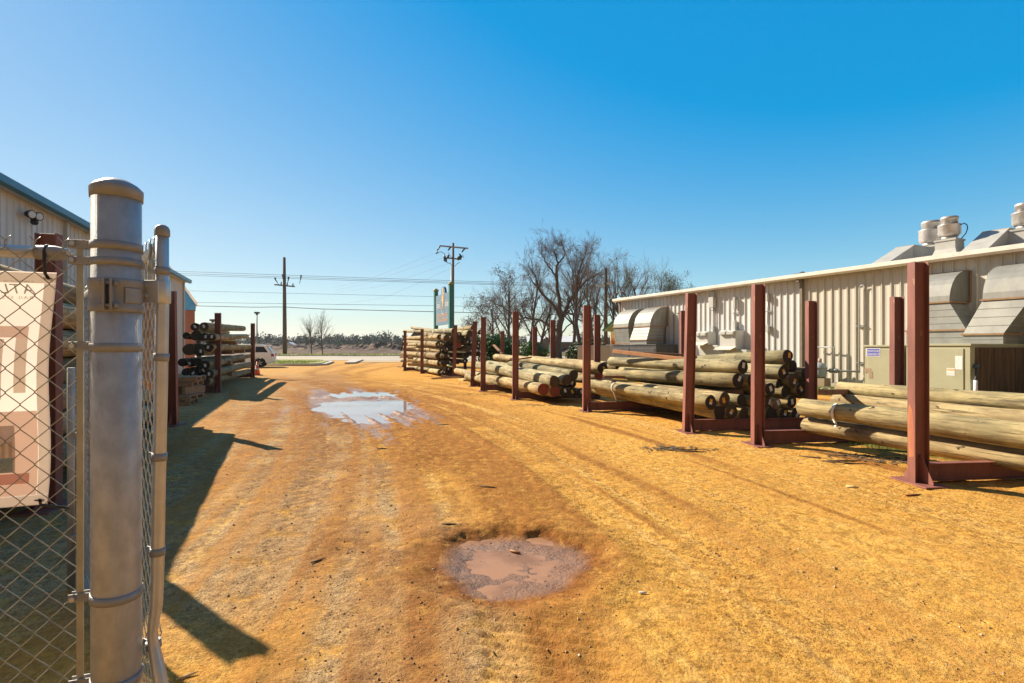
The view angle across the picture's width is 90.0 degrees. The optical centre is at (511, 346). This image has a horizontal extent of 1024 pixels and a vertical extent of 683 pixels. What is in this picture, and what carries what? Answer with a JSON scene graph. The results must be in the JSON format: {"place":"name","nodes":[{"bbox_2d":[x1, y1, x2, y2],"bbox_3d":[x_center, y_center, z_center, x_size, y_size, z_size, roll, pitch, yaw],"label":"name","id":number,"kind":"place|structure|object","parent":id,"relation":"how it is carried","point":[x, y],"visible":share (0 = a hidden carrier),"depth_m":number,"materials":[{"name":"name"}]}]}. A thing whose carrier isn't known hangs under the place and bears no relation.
{"place":"outdoors","nodes":[
{"label":"outdoors","id":0,"kind":"place"},
{"bbox_2d":[0,172,191,373],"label":"metal building","id":1,"kind":"structure","parent":0,"point":[17,200],"depth_m":14.17,"materials":[{"name":"white"}]},
{"bbox_2d":[195,356,566,359],"bbox_3d":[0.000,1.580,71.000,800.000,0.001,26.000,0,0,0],"label":"road","id":2,"kind":"structure","parent":0,"point":[348,357],"depth_m":72.31,"materials":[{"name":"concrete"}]},
{"bbox_2d":[458,287,516,340],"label":"tree","id":3,"kind":"object","parent":2,"relation":"on","point":[492,325],"visible":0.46,"depth_m":69.87,"materials":[{"name":"brown plant"}]},
{"bbox_2d":[470,260,547,341],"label":"tree","id":4,"kind":"object","parent":2,"relation":"on","point":[497,319],"visible":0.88,"depth_m":65.95,"materials":[{"name":"grey plant"}]},
{"bbox_2d":[519,265,567,344],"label":"tree","id":5,"kind":"object","parent":2,"relation":"on","point":[549,316],"visible":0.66,"depth_m":63.64,"materials":[{"name":"brown plant"}]},
{"bbox_2d":[471,224,633,357],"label":"tree","id":6,"kind":"object","parent":2,"relation":"on","point":[561,319],"visible":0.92,"depth_m":61.83,"materials":[{"name":"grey plant"}]},
{"bbox_2d":[546,250,597,346],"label":"tree","id":7,"kind":"object","parent":2,"relation":"on","point":[574,295],"visible":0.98,"depth_m":59.92,"materials":[{"name":"brown plant"}]},
{"bbox_2d":[577,271,618,330],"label":"tree","id":8,"kind":"object","parent":2,"relation":"on","point":[593,306],"visible":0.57,"depth_m":68.05,"materials":[{"name":"grey plant"}]},
{"bbox_2d":[598,268,622,344],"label":"utility pole","id":9,"kind":"object","parent":2,"relation":"on","point":[606,283],"visible":0.92,"depth_m":57.84,"materials":[{"name":"brown wood"}]},
{"bbox_2d":[581,257,642,320],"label":"tree","id":10,"kind":"object","parent":2,"relation":"on","point":[614,297],"visible":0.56,"depth_m":74.46,"materials":[{"name":"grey plant"}]},
{"bbox_2d":[589,251,637,318],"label":"tree","id":11,"kind":"object","parent":2,"relation":"on","point":[615,285],"visible":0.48,"depth_m":79.35,"materials":[{"name":"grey plant"}]},
{"bbox_2d":[0,353,1023,682],"bbox_3d":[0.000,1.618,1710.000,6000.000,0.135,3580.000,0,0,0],"label":"ground","id":12,"kind":"structure","parent":0,"point":[740,627],"depth_m":4.00,"materials":[{"name":"soil"}]},
{"bbox_2d":[7,232,75,516],"bbox_3d":[-5.835,0.243,4.860,2.820,2.718,0.500,0,0,-10],"label":"steel pole rack","id":13,"kind":"object","parent":12,"relation":"on","point":[57,380],"visible":0.49,"depth_m":5.08,"materials":[{"name":"metal"}]},
{"bbox_2d":[63,401,152,466],"bbox_3d":[-5.952,1.210,7.664,0.316,0.315,6.930,0,0,-24],"label":"treated pole","id":14,"kind":"object","parent":13,"relation":"on","point":[64,451],"visible":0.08,"depth_m":5.88,"materials":[{"name":"brown wood"}]},
{"bbox_2d":[63,387,153,433],"bbox_3d":[-5.923,0.883,7.418,0.338,0.316,7.930,0,0,-24],"label":"treated pole","id":15,"kind":"object","parent":14,"relation":"on","point":[65,422],"visible":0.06,"depth_m":6.04,"materials":[{"name":"beige wood"}]},
{"bbox_2d":[63,382,142,408],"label":"treated pole","id":16,"kind":"object","parent":15,"relation":"on","point":[65,397],"visible":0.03,"depth_m":5.70,"materials":[{"name":"beige wood"}]},
{"bbox_2d":[63,357,89,382],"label":"treated pole","id":17,"kind":"object","parent":16,"relation":"on","point":[66,360],"visible":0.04,"depth_m":5.92,"materials":[{"name":"brown wood"}]},
{"bbox_2d":[63,330,89,356],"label":"treated pole","id":18,"kind":"object","parent":17,"relation":"on","point":[67,334],"visible":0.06,"depth_m":5.77,"materials":[{"name":"beige wood"}]},
{"bbox_2d":[63,303,142,329],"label":"treated pole","id":19,"kind":"object","parent":18,"relation":"on","point":[68,309],"visible":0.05,"depth_m":5.86,"materials":[{"name":"beige wood"}]},
{"bbox_2d":[68,177,144,682],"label":"fence post","id":20,"kind":"object","parent":12,"relation":"on","point":[112,595],"visible":1,"depth_m":1.59,"materials":[{"name":"metal"}]},
{"bbox_2d":[0,235,83,682],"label":"chain link fence","id":21,"kind":"object","parent":20,"relation":"attached to","point":[55,253],"visible":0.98,"depth_m":1.60,"materials":[{"name":"metal"}]},
{"bbox_2d":[0,271,56,507],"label":"banner","id":22,"kind":"object","parent":21,"relation":"attached to","point":[20,392],"visible":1,"depth_m":1.58,"materials":[{"name":"plastic"}]},
{"bbox_2d":[67,224,170,682],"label":"chain link gate","id":23,"kind":"structure","parent":20,"relation":"attached to","point":[157,291],"depth_m":1.70,"materials":[{"name":"metal"}]},
{"bbox_2d":[142,303,154,390],"bbox_3d":[-1.939,-0.030,2.750,0.080,0.524,0.437,0,0,-31],"label":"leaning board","id":24,"kind":"object","parent":23,"relation":"attached to","point":[152,335],"visible":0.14,"depth_m":2.69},
{"bbox_2d":[142,291,185,426],"bbox_3d":[-8.123,0.242,10.164,2.820,2.722,0.500,0,0,-10],"label":"steel pole rack","id":25,"kind":"object","parent":12,"relation":"on","point":[173,415],"visible":0.38,"depth_m":10.38,"materials":[{"name":"metal"}]},
{"bbox_2d":[169,265,196,367],"bbox_3d":[-21.473,-2.105,33.209,2.980,7.035,1.360,0,0,0],"label":"entrance canopy","id":26,"kind":"object","parent":12,"relation":"on","point":[190,304],"visible":0.4,"depth_m":32.53,"materials":[{"name":"metal"}]},
{"bbox_2d":[205,313,224,392],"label":"steel pole rack","id":27,"kind":"object","parent":12,"relation":"on","point":[216,388],"visible":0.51,"depth_m":17.71,"materials":[{"name":"metal"}]},
{"bbox_2d":[196,323,256,377],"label":"steel pole rack","id":28,"kind":"object","parent":12,"relation":"on","point":[251,374],"visible":0.44,"depth_m":26.09,"materials":[{"name":"metal"}]},
{"bbox_2d":[202,369,250,384],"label":"treated pole","id":29,"kind":"object","parent":28,"relation":"on","point":[207,381],"visible":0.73,"depth_m":20.32,"materials":[{"name":"brown wood"}]},
{"bbox_2d":[204,362,251,377],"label":"treated pole","id":30,"kind":"object","parent":29,"relation":"on","point":[211,373],"visible":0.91,"depth_m":19.52,"materials":[{"name":"beige wood"}]},
{"bbox_2d":[221,344,276,366],"bbox_3d":[-20.648,0.704,39.228,4.730,1.792,1.870,0,0,-19],"label":"parked car","id":31,"kind":"object","parent":12,"relation":"on","point":[265,355],"visible":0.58,"depth_m":38.90,"materials":[{"name":"white paint"}]},
{"bbox_2d":[274,257,301,353],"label":"utility pole","id":32,"kind":"object","parent":12,"relation":"on","point":[284,285],"visible":0.96,"depth_m":94.72,"materials":[{"name":"brown wood"}]},
{"bbox_2d":[311,391,414,423],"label":"puddle water","id":33,"kind":"structure","parent":12,"relation":"on","point":[356,410],"depth_m":13.77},
{"bbox_2d":[195,330,610,345],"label":"wood","id":34,"kind":"object","parent":12,"relation":"on","point":[353,340],"visible":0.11,"depth_m":313.98,"materials":[{"name":"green plant"}]},
{"bbox_2d":[238,342,610,353],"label":"earth mounds","id":35,"kind":"object","parent":12,"relation":"on","point":[376,347],"visible":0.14,"depth_m":124.26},
{"bbox_2d":[433,282,453,365],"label":"shop sign","id":36,"kind":"object","parent":12,"relation":"on","point":[444,308],"visible":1,"depth_m":43.05,"materials":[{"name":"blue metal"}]},
{"bbox_2d":[476,333,521,362],"bbox_3d":[-0.813,0.382,33.175,3.272,2.473,3.091,0,0,-19],"label":"bush","id":37,"kind":"object","parent":12,"relation":"on","point":[491,350],"visible":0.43,"depth_m":32.53,"materials":[{"name":"green plant"}]},
{"bbox_2d":[469,321,536,386],"bbox_3d":[-0.327,0.301,20.648,2.820,2.614,0.500,0,0,-5],"label":"steel pole rack","id":38,"kind":"object","parent":12,"relation":"on","point":[473,383],"visible":0.51,"depth_m":20.54,"materials":[{"name":"metal"}]},
{"bbox_2d":[557,386,567,396],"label":"treated pole","id":39,"kind":"object","parent":38,"relation":"on","point":[563,391],"visible":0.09,"depth_m":14.39,"materials":[{"name":"brown wood"}]},
{"bbox_2d":[487,362,571,385],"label":"treated pole","id":40,"kind":"object","parent":39,"relation":"on","point":[565,379],"visible":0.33,"depth_m":14.83,"materials":[{"name":"beige wood"}]},
{"bbox_2d":[575,374,581,382],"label":"treated pole","id":41,"kind":"object","parent":39,"relation":"on","point":[578,379],"visible":0.03,"depth_m":15.53,"materials":[{"name":"brown wood"}]},
{"bbox_2d":[578,371,602,379],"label":"treated pole","id":42,"kind":"object","parent":41,"relation":"on","point":[598,376],"visible":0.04,"depth_m":15.00,"materials":[{"name":"brown wood"}]},
{"bbox_2d":[493,354,607,373],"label":"treated pole","id":43,"kind":"object","parent":42,"relation":"on","point":[596,367],"visible":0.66,"depth_m":16.78,"materials":[{"name":"beige wood"}]},
{"bbox_2d":[574,387,581,397],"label":"treated pole","id":44,"kind":"object","parent":38,"relation":"on","point":[578,392],"visible":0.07,"depth_m":14.58,"materials":[{"name":"brown wood"}]},
{"bbox_2d":[487,371,575,387],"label":"treated pole","id":45,"kind":"object","parent":44,"relation":"on","point":[572,384],"visible":0.2,"depth_m":15.13,"materials":[{"name":"brown wood"}]},
{"bbox_2d":[507,361,577,380],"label":"treated pole","id":46,"kind":"object","parent":45,"relation":"on","point":[573,374],"visible":0.53,"depth_m":15.98,"materials":[{"name":"beige wood"}]},
{"bbox_2d":[0,409,1020,682],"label":"loose stones","id":47,"kind":"object","parent":12,"relation":"on","point":[548,575],"visible":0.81,"depth_m":3.53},
{"bbox_2d":[460,538,561,598],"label":"puddle water","id":48,"kind":"structure","parent":12,"relation":"on","point":[497,565],"depth_m":3.86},
{"bbox_2d":[479,317,555,391],"bbox_3d":[0.222,0.278,18.355,2.820,2.639,0.500,0,0,-5],"label":"steel pole rack","id":49,"kind":"object","parent":12,"relation":"on","point":[484,387],"visible":0.61,"depth_m":18.25,"materials":[{"name":"metal"}]},
{"bbox_2d":[519,340,548,356],"bbox_3d":[1.203,0.587,30.867,2.089,2.061,2.477,0,0,0],"label":"bush","id":50,"kind":"object","parent":12,"relation":"on","point":[526,348],"visible":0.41,"depth_m":30.12,"materials":[{"name":"green plant"}]},
{"bbox_2d":[512,248,558,341],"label":"tree","id":51,"kind":"object","parent":12,"relation":"on","point":[535,304],"visible":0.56,"depth_m":72.97,"materials":[{"name":"brown plant"}]},
{"bbox_2d":[509,311,603,399],"bbox_3d":[1.351,0.274,15.535,2.820,2.661,0.500,0,0,-6],"label":"steel pole rack","id":52,"kind":"object","parent":12,"relation":"on","point":[517,394],"visible":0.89,"depth_m":15.41,"materials":[{"name":"metal"}]},
{"bbox_2d":[454,368,547,395],"bbox_3d":[-0.902,1.186,19.511,0.339,0.340,11.045,0,0,-19],"label":"treated pole","id":53,"kind":"object","parent":52,"relation":"on","point":[538,388],"visible":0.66,"depth_m":15.79,"materials":[{"name":"beige wood"}]},
{"bbox_2d":[464,373,558,396],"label":"treated pole","id":54,"kind":"object","parent":52,"relation":"on","point":[553,392],"visible":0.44,"depth_m":17.96,"materials":[{"name":"brown wood"}]},
{"bbox_2d":[475,362,559,387],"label":"treated pole","id":55,"kind":"object","parent":54,"relation":"on","point":[553,381],"visible":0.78,"depth_m":15.60,"materials":[{"name":"beige wood"}]},
{"bbox_2d":[538,232,604,342],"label":"tree","id":56,"kind":"object","parent":12,"relation":"on","point":[577,329],"visible":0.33,"depth_m":77.19,"materials":[{"name":"brown plant"}]},
{"bbox_2d":[221,353,948,458],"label":"grass tufts","id":57,"kind":"object","parent":12,"relation":"on","point":[304,361],"visible":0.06,"depth_m":45.81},
{"bbox_2d":[578,345,612,379],"bbox_3d":[4.045,0.779,24.774,1.804,1.642,0.956,0,0,0],"label":"utility cabinet","id":58,"kind":"object","parent":12,"relation":"on","point":[606,352],"visible":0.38,"depth_m":24.37,"materials":[{"name":"grey metal"}]},
{"bbox_2d":[579,305,684,412],"bbox_3d":[3.096,0.298,12.829,2.820,2.636,0.500,0,0,-6],"label":"steel pole rack","id":59,"kind":"object","parent":12,"relation":"on","point":[588,406],"visible":0.66,"depth_m":12.70,"materials":[{"name":"metal"}]},
{"bbox_2d":[765,407,775,417],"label":"treated pole","id":60,"kind":"object","parent":59,"relation":"on","point":[770,412],"visible":0.1,"depth_m":9.88,"materials":[{"name":"brown wood"}]},
{"bbox_2d":[698,389,771,407],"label":"treated pole","id":61,"kind":"object","parent":60,"relation":"on","point":[768,401],"visible":0.12,"depth_m":9.94,"materials":[{"name":"brown wood"}]},
{"bbox_2d":[627,379,774,395],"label":"treated pole","id":62,"kind":"object","parent":61,"relation":"on","point":[769,389],"visible":0.41,"depth_m":10.88,"materials":[{"name":"brown wood"}]},
{"bbox_2d":[790,383,804,394],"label":"treated pole","id":63,"kind":"object","parent":59,"relation":"on","point":[799,389],"visible":0.12,"depth_m":10.04,"materials":[{"name":"brown wood"}]},
{"bbox_2d":[781,373,798,387],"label":"treated pole","id":64,"kind":"object","parent":63,"relation":"on","point":[790,380],"visible":0.22,"depth_m":10.04,"materials":[{"name":"brown wood"}]},
{"bbox_2d":[696,350,792,363],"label":"treated pole","id":65,"kind":"object","parent":64,"relation":"on","point":[778,356],"visible":0.34,"depth_m":10.47,"materials":[{"name":"beige wood"}]},
{"bbox_2d":[608,246,663,296],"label":"tree","id":66,"kind":"object","parent":12,"relation":"on","point":[643,286],"visible":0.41,"depth_m":84.18,"materials":[{"name":"brown plant"}]},
{"bbox_2d":[613,344,677,357],"bbox_3d":[7.283,0.775,29.135,1.510,1.750,4.394,0,0,-26],"label":"air handler","id":67,"kind":"object","parent":12,"relation":"on","point":[664,348],"visible":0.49,"depth_m":27.60,"materials":[{"name":"paint"}]},
{"bbox_2d":[612,308,643,343],"bbox_3d":[6.949,-1.174,30.537,1.261,2.108,1.515,0,0,-26],"label":"wall duct","id":68,"kind":"object","parent":67,"relation":"on","point":[623,325],"depth_m":30.12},
{"bbox_2d":[629,306,667,343],"bbox_3d":[7.662,-1.182,28.808,1.536,2.124,1.579,0,0,-26],"label":"wall duct","id":69,"kind":"object","parent":67,"relation":"on","point":[650,324],"depth_m":28.30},
{"bbox_2d":[650,266,693,292],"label":"tree","id":70,"kind":"object","parent":12,"relation":"on","point":[670,284],"visible":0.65,"depth_m":81.24,"materials":[{"name":"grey plant"}]},
{"bbox_2d":[447,382,906,464],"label":"bark litter","id":71,"kind":"object","parent":12,"relation":"on","point":[842,453],"visible":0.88,"depth_m":7.48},
{"bbox_2d":[675,293,816,433],"bbox_3d":[4.561,0.307,9.790,2.820,2.617,0.500,0,0,-7],"label":"steel pole rack","id":72,"kind":"object","parent":12,"relation":"on","point":[691,424],"visible":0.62,"depth_m":9.70,"materials":[{"name":"metal"}]},
{"bbox_2d":[591,389,724,418],"bbox_3d":[3.052,1.208,11.865,0.277,0.265,4.630,0,1,-23],"label":"treated pole","id":73,"kind":"object","parent":72,"relation":"on","point":[717,412],"visible":0.51,"depth_m":10.90,"materials":[{"name":"brown wood"}]},
{"bbox_2d":[591,379,716,409],"bbox_3d":[2.914,1.026,11.624,0.281,0.286,4.339,0,1,-23],"label":"treated pole","id":74,"kind":"object","parent":73,"relation":"on","point":[706,401],"visible":0.88,"depth_m":11.02,"materials":[{"name":"brown wood"}]},
{"bbox_2d":[594,379,729,406],"bbox_3d":[3.152,1.011,11.862,0.269,0.288,4.634,0,0,-23],"label":"treated pole","id":75,"kind":"object","parent":73,"relation":"on","point":[722,399],"visible":0.34,"depth_m":10.16,"materials":[{"name":"beige wood"}]},
{"bbox_2d":[603,369,743,387],"bbox_3d":[3.477,0.694,11.937,0.290,0.282,4.550,0,-1,-23],"label":"treated pole","id":76,"kind":"object","parent":75,"relation":"on","point":[734,380],"visible":0.84,"depth_m":11.24,"materials":[{"name":"brown wood"}]},
{"bbox_2d":[607,357,747,373],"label":"treated pole","id":77,"kind":"object","parent":76,"relation":"on","point":[739,366],"visible":0.91,"depth_m":11.30,"materials":[{"name":"beige wood"}]},
{"bbox_2d":[780,407,799,416],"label":"treated pole","id":78,"kind":"object","parent":72,"relation":"on","point":[793,412],"visible":0.08,"depth_m":9.99,"materials":[{"name":"brown wood"}]},
{"bbox_2d":[643,383,795,407],"bbox_3d":[4.574,1.079,12.122,0.248,0.252,4.634,0,0,-23],"label":"treated pole","id":79,"kind":"object","parent":78,"relation":"on","point":[788,401],"visible":0.12,"depth_m":10.03,"materials":[{"name":"brown wood"}]},
{"bbox_2d":[771,386,789,396],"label":"treated pole","id":80,"kind":"object","parent":79,"relation":"on","point":[782,391],"visible":0.16,"depth_m":10.05,"materials":[{"name":"brown wood"}]},
{"bbox_2d":[765,378,782,387],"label":"treated pole","id":81,"kind":"object","parent":80,"relation":"on","point":[776,383],"visible":0.1,"depth_m":10.14,"materials":[{"name":"brown wood"}]},
{"bbox_2d":[746,363,787,378],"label":"treated pole","id":82,"kind":"object","parent":81,"relation":"on","point":[776,371],"visible":0.24,"depth_m":10.11,"materials":[{"name":"beige wood"}]},
{"bbox_2d":[612,243,1023,386],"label":"metal building","id":83,"kind":"structure","parent":12,"relation":"on","point":[834,293],"depth_m":20.19,"materials":[{"name":"metal"}]},
{"bbox_2d":[696,332,724,354],"bbox_3d":[9.624,0.104,25.294,0.955,1.660,1.393,0,0,-26],"label":"wall air conditioner","id":84,"kind":"object","parent":83,"relation":"attached to","point":[706,341],"depth_m":25.23,"materials":[{"name":"grey metal"}]},
{"bbox_2d":[713,330,750,353],"bbox_3d":[10.315,0.198,23.851,0.955,1.895,1.507,0,0,-26],"label":"wall air conditioner","id":85,"kind":"object","parent":83,"relation":"attached to","point":[731,339],"depth_m":23.82,"materials":[{"name":"grey metal"}]},
{"bbox_2d":[872,245,934,263],"bbox_3d":[14.962,-3.263,19.352,3.550,1.020,0.640,0,0,-26],"label":"intake hood","id":86,"kind":"object","parent":83,"relation":"on","point":[905,252],"visible":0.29,"depth_m":18.98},
{"bbox_2d":[918,220,940,247],"bbox_3d":[16.319,-4.001,19.934,0.810,1.752,0.810,0,0,-23],"label":"exhaust fan","id":87,"kind":"object","parent":83,"relation":"on","point":[928,234],"visible":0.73,"depth_m":19.71,"materials":[{"name":"metal"}]},
{"bbox_2d":[904,270,972,343],"bbox_3d":[13.786,-1.238,16.280,1.313,2.357,1.719,0,0,-26],"label":"wall duct","id":88,"kind":"object","parent":83,"relation":"attached to","point":[950,314],"depth_m":15.94,"materials":[{"name":"metal"}]},
{"bbox_2d":[933,215,967,254],"bbox_3d":[14.864,-3.695,17.299,0.754,1.399,0.894,0,0,-26],"label":"exhaust fan","id":89,"kind":"object","parent":83,"relation":"on","point":[949,230],"visible":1,"depth_m":17.15,"materials":[{"name":"metal"}]},
{"bbox_2d":[962,227,1014,250],"bbox_3d":[16.224,-3.286,16.948,3.650,1.060,0.720,0,0,-26],"label":"intake hood","id":90,"kind":"object","parent":83,"relation":"on","point":[991,238],"visible":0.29,"depth_m":16.37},
{"bbox_2d":[1008,202,1023,244],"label":"exhaust fan","id":91,"kind":"object","parent":83,"relation":"on","point":[1016,235],"visible":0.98,"depth_m":16.21,"materials":[{"name":"metal"}]},
{"bbox_2d":[740,284,903,447],"bbox_3d":[5.258,0.300,8.506,2.820,2.622,0.500,0,0,-7],"label":"steel pole rack","id":92,"kind":"object","parent":12,"relation":"on","point":[761,437],"visible":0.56,"depth_m":8.37,"materials":[{"name":"metal"}]},
{"bbox_2d":[800,417,1023,471],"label":"treated pole","id":93,"kind":"object","parent":92,"relation":"on","point":[1000,456],"visible":0.84,"depth_m":6.68,"materials":[{"name":"beige wood"}]},
{"bbox_2d":[796,399,1023,448],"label":"treated pole","id":94,"kind":"object","parent":93,"relation":"on","point":[1004,433],"visible":0.92,"depth_m":6.55,"materials":[{"name":"brown wood"}]},
{"bbox_2d":[817,347,859,387],"bbox_3d":[12.324,0.803,19.747,0.627,1.594,1.757,0,0,-26],"label":"gas meter","id":95,"kind":"object","parent":12,"relation":"on","point":[822,380],"visible":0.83,"depth_m":19.87,"materials":[{"name":"grey paint"}]},
{"bbox_2d":[863,345,905,385],"bbox_3d":[12.506,0.805,15.973,3.260,1.690,1.066,0,0,-26],"label":"air handler","id":96,"kind":"object","parent":12,"relation":"on","point":[876,369],"visible":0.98,"depth_m":15.37,"materials":[{"name":"beige metal"}]},
{"bbox_2d":[889,261,1023,488],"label":"steel pole rack","id":97,"kind":"object","parent":12,"relation":"on","point":[923,471],"visible":0.98,"depth_m":6.00,"materials":[{"name":"metal"}]},
{"bbox_2d":[905,344,1023,392],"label":"air handler","id":98,"kind":"object","parent":12,"relation":"on","point":[989,367],"visible":0.56,"depth_m":13.85,"materials":[{"name":"beige metal"}]},
{"bbox_2d":[960,263,1023,343],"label":"wall duct","id":99,"kind":"object","parent":98,"relation":"on","point":[998,317],"depth_m":14.55,"materials":[{"name":"metal"}]},
{"bbox_2d":[0,0,1023,342],"label":"sky","id":100,"kind":"structure","parent":0,"point":[731,141],"materials":[{"name":"blue"}]},
{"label":"treated pole","id":101,"kind":"object","parent":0,"visible":0},
{"bbox_2d":[190,369,201,375],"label":"treated pole","id":102,"kind":"object","parent":101,"relation":"on","point":[194,372],"visible":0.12,"depth_m":17.30,"materials":[{"name":"brown wood"}]},
{"bbox_2d":[198,363,234,373],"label":"treated pole","id":103,"kind":"object","parent":102,"relation":"on","point":[201,370],"visible":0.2,"depth_m":17.21,"materials":[{"name":"brown wood"}]},
{"bbox_2d":[201,353,250,368],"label":"treated pole","id":104,"kind":"object","parent":103,"relation":"on","point":[206,364],"visible":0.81,"depth_m":19.88,"materials":[{"name":"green wood"}]},
{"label":"treated pole","id":105,"kind":"object","parent":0,"visible":0},
{"bbox_2d":[0,264,142,319],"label":"treated pole","id":106,"kind":"object","parent":105,"relation":"on","point":[70,296],"visible":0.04,"depth_m":6.37,"materials":[{"name":"beige wood"}]},
{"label":"treated pole","id":107,"kind":"object","parent":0,"visible":0},
{"bbox_2d":[830,394,1023,421],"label":"treated pole","id":108,"kind":"object","parent":107,"relation":"on","point":[981,411],"visible":0.5,"depth_m":7.45,"materials":[{"name":"beige wood"}]},
{"bbox_2d":[834,382,1023,409],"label":"treated pole","id":109,"kind":"object","parent":108,"relation":"on","point":[1007,400],"visible":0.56,"depth_m":7.58,"materials":[{"name":"brown wood"}]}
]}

